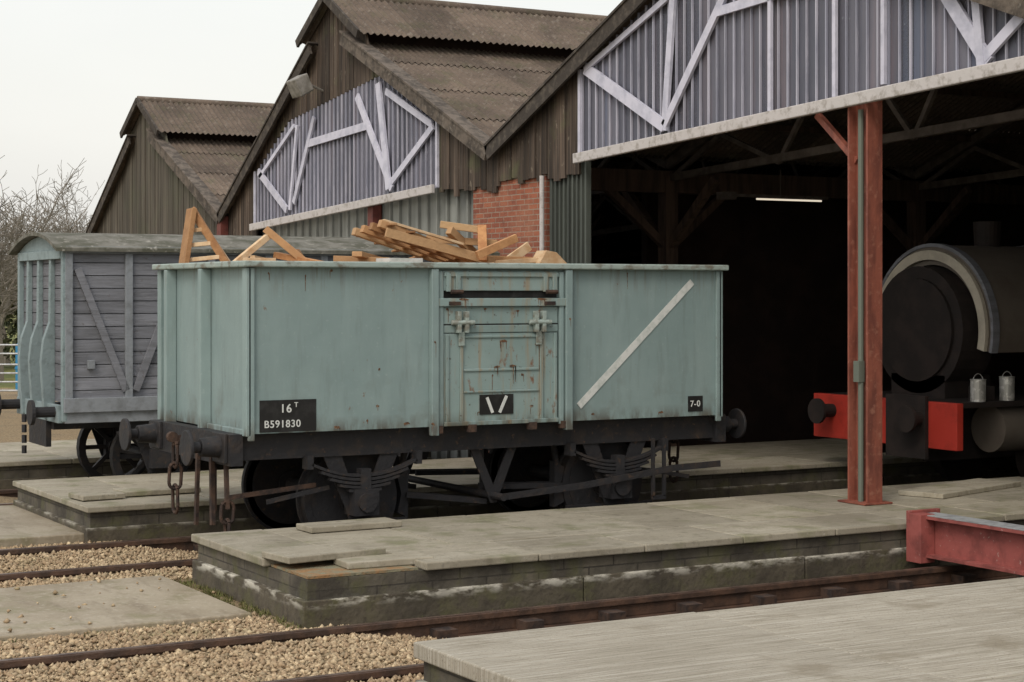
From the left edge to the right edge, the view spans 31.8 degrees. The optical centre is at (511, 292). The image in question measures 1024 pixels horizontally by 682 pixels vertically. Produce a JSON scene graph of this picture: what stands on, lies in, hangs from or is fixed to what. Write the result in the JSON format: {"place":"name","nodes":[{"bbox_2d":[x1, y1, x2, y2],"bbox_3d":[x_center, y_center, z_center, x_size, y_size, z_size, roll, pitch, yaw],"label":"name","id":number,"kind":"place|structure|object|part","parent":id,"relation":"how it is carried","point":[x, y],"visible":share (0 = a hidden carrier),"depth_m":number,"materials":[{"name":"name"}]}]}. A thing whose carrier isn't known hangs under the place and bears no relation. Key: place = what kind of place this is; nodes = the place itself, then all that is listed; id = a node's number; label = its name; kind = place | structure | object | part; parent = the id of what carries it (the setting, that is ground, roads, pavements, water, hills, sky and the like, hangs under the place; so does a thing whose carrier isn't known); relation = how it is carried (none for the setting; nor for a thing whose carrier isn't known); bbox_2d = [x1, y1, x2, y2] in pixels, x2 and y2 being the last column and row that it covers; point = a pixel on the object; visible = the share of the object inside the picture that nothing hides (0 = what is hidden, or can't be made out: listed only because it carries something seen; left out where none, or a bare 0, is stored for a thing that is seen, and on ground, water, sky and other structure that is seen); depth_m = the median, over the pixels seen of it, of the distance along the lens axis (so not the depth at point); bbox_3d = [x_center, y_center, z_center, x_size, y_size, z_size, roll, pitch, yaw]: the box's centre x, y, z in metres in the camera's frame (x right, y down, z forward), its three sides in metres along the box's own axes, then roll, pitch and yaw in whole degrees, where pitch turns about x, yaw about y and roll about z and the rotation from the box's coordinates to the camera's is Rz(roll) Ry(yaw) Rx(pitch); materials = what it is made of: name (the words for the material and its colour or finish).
{"place":"outdoors","nodes":[
{"label":"outdoors","id":0,"kind":"place"},
{"bbox_2d":[0,300,17,388],"bbox_3d":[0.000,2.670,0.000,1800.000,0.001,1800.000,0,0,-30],"label":"ground","id":1,"kind":"structure","parent":0,"point":[9,377],"depth_m":58.88,"materials":[{"name":"green plant"}]},
{"bbox_2d":[0,489,17,505],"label":"railway track","id":2,"kind":"structure","parent":1,"relation":"on","point":[9,492],"depth_m":21.46,"materials":[{"name":"metal"}]},
{"bbox_2d":[0,232,499,476],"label":"grey goods van","id":3,"kind":"object","parent":2,"relation":"on","point":[87,358],"visible":0.5,"depth_m":20.40,"materials":[{"name":"paint"}]},
{"bbox_2d":[0,344,17,391],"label":"field gate","id":4,"kind":"structure","parent":1,"relation":"on","point":[8,365],"depth_m":41.42,"materials":[{"name":"metal"}]},
{"bbox_2d":[0,283,25,363],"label":"hedgerow","id":5,"kind":"object","parent":1,"relation":"on","point":[10,329],"depth_m":63.92,"materials":[{"name":"green plant"}]},
{"bbox_2d":[1,207,29,363],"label":"bare tree","id":6,"kind":"object","parent":1,"relation":"on","point":[6,361],"visible":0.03,"depth_m":67.44,"materials":[{"name":"brown plant"}]},
{"bbox_2d":[0,164,56,328],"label":"bare tree","id":7,"kind":"object","parent":1,"relation":"on","point":[2,318],"visible":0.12,"depth_m":61.97,"materials":[{"name":"brown plant"}]},
{"bbox_2d":[0,197,68,293],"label":"bare tree","id":8,"kind":"object","parent":1,"relation":"on","point":[2,253],"visible":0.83,"depth_m":50.20,"materials":[{"name":"brown plant"}]},
{"bbox_2d":[0,196,80,284],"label":"bare tree","id":9,"kind":"object","parent":1,"relation":"on","point":[27,223],"visible":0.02,"depth_m":69.95,"materials":[{"name":"brown plant"}]},
{"bbox_2d":[0,155,86,379],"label":"bare tree","id":10,"kind":"object","parent":1,"relation":"on","point":[4,299],"visible":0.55,"depth_m":54.71,"materials":[{"name":"brown plant"}]},
{"bbox_2d":[2,204,89,303],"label":"bare tree","id":11,"kind":"object","parent":1,"relation":"on","point":[52,232],"visible":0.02,"depth_m":56.91,"materials":[{"name":"brown plant"}]},
{"bbox_2d":[1,193,91,281],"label":"bare tree","id":12,"kind":"object","parent":1,"relation":"on","point":[65,219],"visible":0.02,"depth_m":86.15,"materials":[{"name":"brown plant"}]},
{"bbox_2d":[7,186,90,283],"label":"bare tree","id":13,"kind":"object","parent":1,"relation":"on","point":[80,222],"visible":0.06,"depth_m":73.64,"materials":[{"name":"brown plant"}]},
{"bbox_2d":[0,160,104,304],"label":"bare tree","id":14,"kind":"object","parent":1,"relation":"on","point":[74,225],"visible":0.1,"depth_m":65.28,"materials":[{"name":"brown plant"}]},
{"bbox_2d":[0,536,197,581],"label":"railway track","id":15,"kind":"structure","parent":1,"relation":"on","point":[185,543],"depth_m":16.45,"materials":[{"name":"metal"}]},
{"bbox_2d":[119,260,746,531],"bbox_3d":[-0.682,1.048,17.888,5.960,2.657,2.498,0,0,-30],"label":"mineral wagon","id":16,"kind":"object","parent":15,"relation":"on","point":[308,391],"visible":0.99,"depth_m":16.82,"materials":[{"name":"green paint"}]},
{"bbox_2d":[179,207,566,263],"bbox_3d":[-0.746,0.106,17.902,4.956,1.888,2.240,0,0,-30],"label":"scrap timber load","id":17,"kind":"object","parent":16,"relation":"in","point":[399,237],"visible":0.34,"depth_m":17.73,"materials":[{"name":"brown wood"}]},
{"bbox_3d":[-0.090,0.512,16.870,1.400,1.435,0.058,0,0,-30],"label":"side door","id":18,"kind":"part","parent":16,"relation":"part of","materials":[{"name":"blue paint"}]},
{"bbox_2d":[808,221,1023,480],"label":"saddle tank locomotive","id":19,"kind":"object","parent":15,"relation":"on","point":[952,318],"visible":0.88,"depth_m":20.61,"materials":[{"name":"grey paint"}]},
{"bbox_2d":[970,373,985,401],"bbox_3d":[5.183,1.051,20.018,0.180,0.314,0.180,0,0,-30],"label":"paint tin","id":20,"kind":"object","parent":19,"relation":"on","point":[977,390],"visible":1,"depth_m":19.95,"materials":[{"name":"metal"}]},
{"bbox_2d":[999,371,1014,400],"bbox_3d":[5.565,1.043,20.236,0.180,0.330,0.180,0,0,-30],"label":"paint tin","id":21,"kind":"object","parent":19,"relation":"on","point":[1006,388],"visible":1,"depth_m":20.17,"materials":[{"name":"metal"}]},
{"bbox_2d":[0,439,431,489],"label":"concrete platform","id":22,"kind":"structure","parent":1,"relation":"on","point":[57,459],"depth_m":22.41,"materials":[{"name":"grey concrete"}]},
{"bbox_2d":[0,564,1023,681],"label":"railway track","id":23,"kind":"structure","parent":1,"relation":"on","point":[521,618],"depth_m":13.59,"materials":[{"name":"metal"}]},
{"bbox_2d":[13,438,1020,542],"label":"concrete platform","id":24,"kind":"structure","parent":1,"relation":"on","point":[763,468],"depth_m":20.25,"materials":[{"name":"grey concrete"}]},
{"bbox_2d":[68,490,124,500],"bbox_3d":[-4.141,2.020,17.957,0.450,0.050,0.380,0,0,-35],"label":"loose paving slab","id":25,"kind":"object","parent":24,"relation":"on","point":[96,495],"depth_m":17.85,"materials":[{"name":"concrete"}]},
{"bbox_2d":[113,484,200,496],"bbox_3d":[-3.633,2.020,18.419,0.811,0.050,0.423,0,0,-30],"label":"loose paving slab","id":26,"kind":"object","parent":24,"relation":"on","point":[149,490],"depth_m":18.26,"materials":[{"name":"concrete"}]},
{"bbox_2d":[191,477,1023,627],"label":"concrete platform","id":27,"kind":"structure","parent":1,"relation":"on","point":[492,561],"depth_m":14.68,"materials":[{"name":"concrete"}]},
{"bbox_2d":[262,542,385,563],"bbox_3d":[-1.432,1.980,13.712,0.850,0.050,0.420,0,0,-37],"label":"loose paving slab","id":28,"kind":"object","parent":27,"relation":"on","point":[315,553],"depth_m":13.61,"materials":[{"name":"concrete"}]},
{"bbox_2d":[296,517,401,532],"bbox_3d":[-1.387,1.980,15.349,0.856,0.050,0.337,0,0,-30],"label":"loose paving slab","id":29,"kind":"object","parent":27,"relation":"on","point":[346,525],"depth_m":15.26,"materials":[{"name":"concrete"}]},
{"bbox_2d":[334,552,433,568],"bbox_3d":[-0.969,2.023,13.607,0.700,0.050,0.300,0,0,-27],"label":"loose paving slab","id":30,"kind":"object","parent":27,"relation":"on","point":[382,560],"depth_m":13.50,"materials":[{"name":"concrete"}]},
{"bbox_2d":[898,478,1020,498],"bbox_3d":[4.554,1.980,18.254,0.500,0.050,1.600,0,0,43],"label":"loose paving slab","id":31,"kind":"object","parent":27,"relation":"on","point":[958,488],"depth_m":18.08,"materials":[{"name":"concrete"}]},
{"bbox_2d":[413,577,1023,681],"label":"concrete platform","id":32,"kind":"structure","parent":1,"relation":"on","point":[970,632],"depth_m":10.42,"materials":[{"name":"grey concrete"}]},
{"bbox_2d":[906,508,1023,574],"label":"red steel girder","id":33,"kind":"object","parent":32,"relation":"attached to","point":[932,534],"visible":1,"depth_m":15.23,"materials":[{"name":"metal"}]},
{"bbox_2d":[15,343,17,389],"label":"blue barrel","id":34,"kind":"object","parent":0,"point":[16,368],"visible":0.09,"depth_m":48.21,"materials":[{"name":"plastic"}]},
{"bbox_2d":[0,505,251,641],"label":"concrete path","id":35,"kind":"structure","parent":0,"point":[176,603],"depth_m":13.73,"materials":[{"name":"grey concrete"}]},
{"bbox_2d":[0,388,423,681],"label":"gravel ground","id":36,"kind":"structure","parent":0,"point":[11,422],"depth_m":29.61,"materials":[{"name":"beige gravel"}]},
{"bbox_2d":[2,576,585,642],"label":"weeds","id":37,"kind":"object","parent":36,"relation":"on","point":[208,590],"visible":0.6,"depth_m":13.86,"materials":[{"name":"green plant"}]},
{"bbox_2d":[0,0,621,278],"label":"sky","id":38,"kind":"structure","parent":0,"point":[72,72],"materials":[{"name":"white"}]},
{"label":"track bed","id":39,"kind":"object","parent":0,"visible":0},
{"bbox_2d":[0,540,459,681],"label":"gravel stones","id":40,"kind":"object","parent":39,"relation":"on","point":[383,648],"visible":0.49,"depth_m":12.14,"materials":[{"name":"beige gravel"}]},
{"bbox_2d":[85,0,1023,505],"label":"engine shed","id":41,"kind":"structure","parent":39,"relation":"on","point":[647,130],"depth_m":25.75,"materials":[{"name":"paint"}]},
{"bbox_2d":[262,188,472,458],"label":"sliding door panels","id":42,"kind":"structure","parent":41,"relation":"in","point":[425,212],"depth_m":25.78,"materials":[{"name":"grey metal"}]},
{"bbox_2d":[716,170,828,201],"bbox_3d":[3.522,-1.440,24.101,1.800,0.420,0.180,0,0,-30],"label":"fluorescent lamp","id":43,"kind":"object","parent":41,"relation":"attached to","point":[725,195],"visible":1,"depth_m":24.05,"materials":[{"name":"metal"}]}
]}

